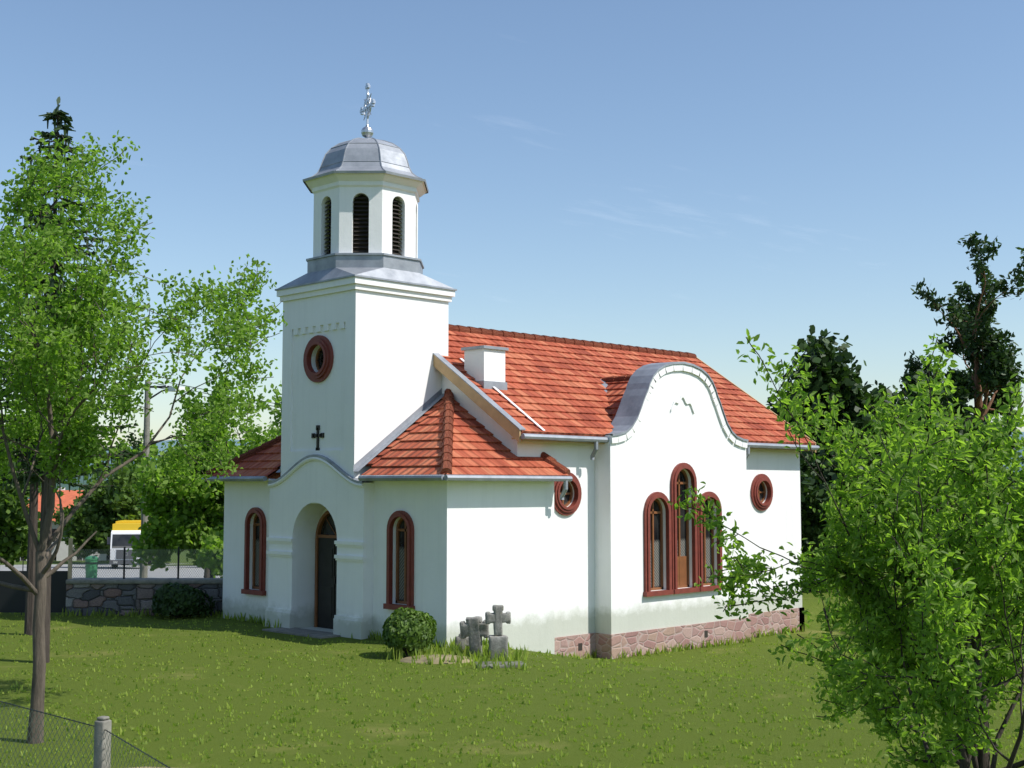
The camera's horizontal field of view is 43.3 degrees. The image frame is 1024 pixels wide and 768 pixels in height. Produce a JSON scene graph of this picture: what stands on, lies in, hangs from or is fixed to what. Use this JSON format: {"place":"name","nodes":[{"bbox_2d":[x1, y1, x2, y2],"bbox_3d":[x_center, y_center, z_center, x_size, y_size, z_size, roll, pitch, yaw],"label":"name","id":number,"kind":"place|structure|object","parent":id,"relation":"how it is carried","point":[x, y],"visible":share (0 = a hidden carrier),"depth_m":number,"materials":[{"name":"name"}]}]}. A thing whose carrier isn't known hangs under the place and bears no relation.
{"place":"outdoors","nodes":[
{"label":"outdoors","id":0,"kind":"place"},
{"bbox_2d":[26,521,106,560],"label":"house walls","id":1,"kind":"structure","parent":0,"point":[62,554],"depth_m":135.09,"materials":[{"name":"white paint"}]},
{"bbox_2d":[72,549,222,577],"bbox_3d":[-7.700,4.143,29.768,3.536,0.660,3.536,4,-6,-45],"label":"fence","id":2,"kind":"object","parent":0,"point":[147,563],"depth_m":29.77,"materials":[{"name":"grey metal"}]},
{"bbox_2d":[0,564,889,580],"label":"road asphalt","id":3,"kind":"structure","parent":0,"point":[63,567],"depth_m":87.41,"materials":[{"name":"grey asphalt"}]},
{"bbox_2d":[85,556,98,577],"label":"litter bin","id":4,"kind":"object","parent":3,"relation":"on","point":[92,566],"visible":0.77,"depth_m":63.26,"materials":[{"name":"green plastic"}]},
{"bbox_2d":[107,520,153,568],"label":"bus","id":5,"kind":"object","parent":3,"relation":"on","point":[123,532],"visible":0.44,"depth_m":98.91,"materials":[{"name":"white paint"}]},
{"bbox_2d":[137,410,276,577],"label":"tree","id":6,"kind":"object","parent":3,"relation":"on","point":[251,427],"visible":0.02,"depth_m":63.44,"materials":[{"name":"green plant"}]},
{"bbox_2d":[0,432,1023,767],"bbox_3d":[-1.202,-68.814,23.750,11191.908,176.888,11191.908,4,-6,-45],"label":"ground","id":7,"kind":"structure","parent":0,"point":[538,706],"depth_m":17.63,"materials":[{"name":"green plant"}]},
{"bbox_2d":[0,409,40,566],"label":"tree","id":8,"kind":"object","parent":7,"relation":"on","point":[13,535],"visible":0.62,"depth_m":37.37,"materials":[{"name":"green plant"}]},
{"bbox_2d":[0,559,67,614],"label":"dark metal gate","id":9,"kind":"structure","parent":7,"relation":"on","point":[12,600],"depth_m":29.69,"materials":[{"name":"black metal"}]},
{"bbox_2d":[1,203,116,634],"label":"spruce tree","id":10,"kind":"object","parent":7,"relation":"on","point":[30,571],"visible":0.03,"depth_m":25.78,"materials":[{"name":"green plant"}]},
{"bbox_2d":[14,487,109,560],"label":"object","id":11,"kind":"structure","parent":7,"relation":"on","point":[68,497],"depth_m":137.49,"materials":[{"name":"tile"}]},
{"bbox_2d":[0,96,139,662],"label":"spruce tree","id":12,"kind":"object","parent":7,"relation":"on","point":[58,115],"visible":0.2,"depth_m":22.16,"materials":[{"name":"green plant"}]},
{"bbox_2d":[68,538,72,578],"bbox_3d":[-10.200,4.487,29.741,0.092,1.850,0.092,2,-5,-22],"label":"wooden gate post","id":13,"kind":"object","parent":7,"relation":"on","point":[70,547],"visible":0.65,"depth_m":29.74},
{"bbox_2d":[0,701,170,767],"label":"chain link fence","id":14,"kind":"object","parent":7,"relation":"on","point":[61,743],"visible":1,"depth_m":9.73,"materials":[{"name":"silver metal"}]},
{"bbox_2d":[0,701,169,767],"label":"fence tension wires","id":15,"kind":"object","parent":14,"relation":"attached to","point":[89,725],"visible":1,"depth_m":9.40,"materials":[{"name":"black metal"}]},
{"bbox_2d":[52,460,141,567],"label":"tree","id":16,"kind":"object","parent":7,"relation":"on","point":[101,512],"visible":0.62,"depth_m":105.56,"materials":[{"name":"green plant"}]},
{"bbox_2d":[93,716,111,767],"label":"concrete fence post","id":17,"kind":"object","parent":7,"relation":"on","point":[102,724],"visible":1,"depth_m":9.19,"materials":[{"name":"grey concrete"}]},
{"bbox_2d":[89,430,167,483],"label":"tree","id":18,"kind":"object","parent":7,"relation":"on","point":[135,443],"visible":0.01,"depth_m":176.94,"materials":[{"name":"green plant"}]},
{"bbox_2d":[108,428,162,560],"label":"tree","id":19,"kind":"object","parent":7,"relation":"on","point":[133,451],"visible":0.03,"depth_m":129.29,"materials":[{"name":"green plant"}]},
{"bbox_2d":[0,130,287,743],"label":"tree","id":20,"kind":"object","parent":7,"relation":"on","point":[77,440],"visible":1,"depth_m":15.12,"materials":[{"name":"green plant"}]},
{"bbox_2d":[66,584,222,615],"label":"rubble stone wall","id":21,"kind":"structure","parent":7,"relation":"on","point":[121,598],"depth_m":29.48,"materials":[{"name":"grey stone"}]},
{"bbox_2d":[66,578,222,583],"bbox_3d":[-7.700,4.541,29.736,5.000,0.100,0.550,0,-4,0],"label":"wall coping","id":22,"kind":"object","parent":21,"relation":"on","point":[143,580],"visible":0.54,"depth_m":29.46,"materials":[{"name":"grey concrete"}]},
{"bbox_2d":[123,547,179,578],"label":"fence posts","id":23,"kind":"object","parent":22,"relation":"on","point":[177,563],"depth_m":29.75,"materials":[{"name":"black metal"}]},
{"bbox_2d":[128,380,185,577],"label":"utility pole","id":24,"kind":"object","parent":7,"relation":"on","point":[146,441],"visible":0.34,"depth_m":47.93,"materials":[{"name":"concrete"}]},
{"bbox_2d":[153,382,279,408],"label":"power line wires","id":25,"kind":"object","parent":24,"relation":"attached to","point":[209,390],"visible":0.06,"depth_m":49.39,"materials":[{"name":"black metal"}]},
{"bbox_2d":[126,437,224,577],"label":"tree","id":26,"kind":"object","parent":7,"relation":"on","point":[183,531],"visible":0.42,"depth_m":42.49,"materials":[{"name":"green plant"}]},
{"bbox_2d":[151,582,215,617],"bbox_3d":[-7.469,4.892,29.071,1.444,0.881,1.265,-1,-5,7],"label":"shrub","id":27,"kind":"object","parent":7,"relation":"on","point":[176,599],"visible":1,"depth_m":28.69,"materials":[{"name":"green plant"}]},
{"bbox_2d":[136,362,276,526],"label":"tree","id":28,"kind":"object","parent":7,"relation":"on","point":[154,497],"visible":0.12,"depth_m":43.27,"materials":[{"name":"green plant"}]},
{"bbox_2d":[141,383,281,516],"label":"tree","id":29,"kind":"object","parent":7,"relation":"on","point":[278,401],"visible":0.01,"depth_m":52.53,"materials":[{"name":"green plant"}]},
{"bbox_2d":[195,433,280,577],"bbox_3d":[-7.111,4.062,39.814,5.240,5.322,4.610,4,-6,-45],"label":"tree","id":30,"kind":"object","parent":7,"relation":"on","point":[211,540],"visible":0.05,"depth_m":38.30,"materials":[{"name":"green plant"}]},
{"bbox_2d":[262,627,340,638],"bbox_3d":[-4.190,5.154,25.964,0.650,0.330,2.000,4,-6,-45],"label":"doorstep","id":31,"kind":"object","parent":7,"relation":"on","point":[306,632],"depth_m":25.84,"materials":[{"name":"concrete"}]},
{"bbox_2d":[268,460,373,638],"bbox_3d":[-3.942,3.558,26.337,0.250,4.170,3.200,4,-6,-45],"label":"entrance portal","id":32,"kind":"object","parent":7,"relation":"on","point":[298,494],"visible":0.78,"depth_m":26.12,"materials":[{"name":"white paint"}]},
{"bbox_2d":[265,537,365,638],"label":"portal moldings","id":33,"kind":"structure","parent":32,"relation":"attached to","point":[347,626],"depth_m":25.55,"materials":[{"name":"white paint"}]},
{"bbox_2d":[222,480,554,653],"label":"narthex walls","id":34,"kind":"structure","parent":7,"relation":"on","point":[481,548],"depth_m":25.00,"materials":[{"name":"paint"}]},
{"bbox_2d":[281,289,447,503],"bbox_3d":[-3.125,0.307,27.410,2.500,4.420,2.500,4,-6,-45],"label":"tower shaft","id":35,"kind":"object","parent":34,"relation":"on","point":[378,385],"visible":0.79,"depth_m":26.43,"materials":[{"name":"white paint"}]},
{"bbox_2d":[277,276,454,334],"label":"tower cornice","id":36,"kind":"structure","parent":35,"relation":"attached to","point":[357,283],"depth_m":26.60,"materials":[{"name":"white paint"}]},
{"bbox_2d":[382,607,436,656],"bbox_3d":[-1.794,4.320,22.461,0.974,0.879,1.016,0,-4,-1],"label":"round shrub","id":37,"kind":"object","parent":7,"relation":"on","point":[408,629],"visible":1,"depth_m":22.16,"materials":[{"name":"green plant"}]},
{"bbox_2d":[400,654,472,663],"bbox_3d":[-1.272,4.677,21.973,1.400,0.100,0.955,0,-4,0],"label":"soil mound","id":38,"kind":"object","parent":7,"relation":"on","point":[422,659],"visible":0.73,"depth_m":21.72,"materials":[{"name":"brown soil"}]},
{"bbox_2d":[455,634,468,651],"bbox_3d":[-0.891,4.683,22.956,0.265,0.468,0.121,6,-5,-8],"label":"gravestone","id":39,"kind":"object","parent":7,"relation":"on","point":[458,639],"visible":0.45,"depth_m":22.91,"materials":[{"name":"stone"}]},
{"bbox_2d":[459,616,488,655],"bbox_3d":[-0.641,4.458,22.511,0.513,0.791,0.166,-3,1,6],"label":"stone cross","id":40,"kind":"object","parent":7,"relation":"on","point":[475,629],"visible":0.76,"depth_m":22.44,"materials":[{"name":"stone"}]},
{"bbox_2d":[485,605,510,659],"bbox_3d":[-0.239,4.311,22.137,0.447,1.028,0.235,0,-4,-3],"label":"stone cross","id":41,"kind":"object","parent":7,"relation":"on","point":[498,639],"visible":0.93,"depth_m":22.08,"materials":[{"name":"stone"}]},
{"bbox_2d":[475,661,525,668],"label":"grave slab","id":42,"kind":"structure","parent":7,"relation":"on","point":[500,664],"depth_m":21.10,"materials":[{"name":"stone"}]},
{"bbox_2d":[202,83,819,650],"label":"church trim","id":43,"kind":"structure","parent":7,"relation":"on","point":[366,155],"depth_m":26.99,"materials":[{"name":"metal"}]},
{"bbox_2d":[313,187,417,257],"bbox_3d":[-3.125,-3.277,27.691,2.140,1.470,2.140,4,-6,-45],"label":"belfry","id":44,"kind":"object","parent":43,"relation":"on","point":[342,199],"visible":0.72,"depth_m":26.74,"materials":[{"name":"paint"}]},
{"bbox_2d":[305,173,426,202],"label":"cornice","id":45,"kind":"structure","parent":44,"relation":"attached to","point":[417,188],"depth_m":26.76,"materials":[{"name":"white paint"}]},
{"bbox_2d":[464,348,504,381],"bbox_3d":[-0.573,-0.239,27.134,0.620,0.933,0.600,4,-6,-45],"label":"chimney","id":46,"kind":"object","parent":43,"relation":"on","point":[483,364],"visible":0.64,"depth_m":26.91,"materials":[{"name":"paint"}]},
{"bbox_2d":[206,324,815,478],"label":"roof tiles","id":47,"kind":"object","parent":43,"relation":"on","point":[555,386],"visible":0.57,"depth_m":28.19,"materials":[{"name":"tile"}]},
{"bbox_2d":[594,371,748,633],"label":"gabled wall","id":48,"kind":"structure","parent":43,"relation":"attached to","point":[633,472],"depth_m":28.01,"materials":[{"name":"paint"}]},
{"bbox_2d":[442,374,801,637],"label":"nave walls","id":49,"kind":"structure","parent":7,"relation":"on","point":[775,526],"depth_m":26.98,"materials":[{"name":"paint"}]},
{"bbox_2d":[555,607,804,658],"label":"stone plinth","id":50,"kind":"structure","parent":7,"relation":"on","point":[607,646],"depth_m":28.09,"materials":[{"name":"stone"}]},
{"bbox_2d":[667,329,1023,767],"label":"apple tree","id":51,"kind":"object","parent":7,"relation":"on","point":[741,574],"visible":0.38,"depth_m":10.07,"materials":[{"name":"green plant"}]},
{"bbox_2d":[800,446,897,590],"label":"tree","id":52,"kind":"object","parent":7,"relation":"on","point":[813,490],"visible":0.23,"depth_m":43.95,"materials":[{"name":"green plant"}]},
{"bbox_2d":[766,325,992,548],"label":"poplar tree","id":53,"kind":"object","parent":7,"relation":"on","point":[827,360],"visible":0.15,"depth_m":48.61,"materials":[{"name":"green plant"}]},
{"bbox_2d":[767,373,1023,767],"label":"apple tree","id":54,"kind":"object","parent":7,"relation":"on","point":[970,600],"visible":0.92,"depth_m":8.57,"materials":[{"name":"green plant"}]},
{"bbox_2d":[869,373,1012,537],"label":"poplar tree","id":55,"kind":"object","parent":7,"relation":"on","point":[904,389],"depth_m":54.86,"materials":[{"name":"green plant"}]},
{"bbox_2d":[900,231,1023,574],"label":"pine tree","id":56,"kind":"object","parent":7,"relation":"on","point":[993,367],"visible":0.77,"depth_m":55.17,"materials":[{"name":"green plant"}]},
{"bbox_2d":[965,400,1021,519],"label":"tree","id":57,"kind":"object","parent":7,"relation":"on","point":[1009,434],"visible":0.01,"depth_m":73.13,"materials":[{"name":"green plant"}]},
{"bbox_2d":[1007,458,1023,485],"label":"tree","id":58,"kind":"object","parent":7,"relation":"on","point":[1014,470],"depth_m":89.74,"materials":[{"name":"green plant"}]},
{"bbox_2d":[1016,449,1023,462],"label":"tree","id":59,"kind":"object","parent":7,"relation":"on","point":[1019,453],"visible":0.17,"depth_m":103.55,"materials":[{"name":"green plant"}]},
{"bbox_2d":[0,0,1023,454],"label":"sky","id":60,"kind":"structure","parent":0,"point":[690,176],"materials":[{"name":"blue"}]}
]}

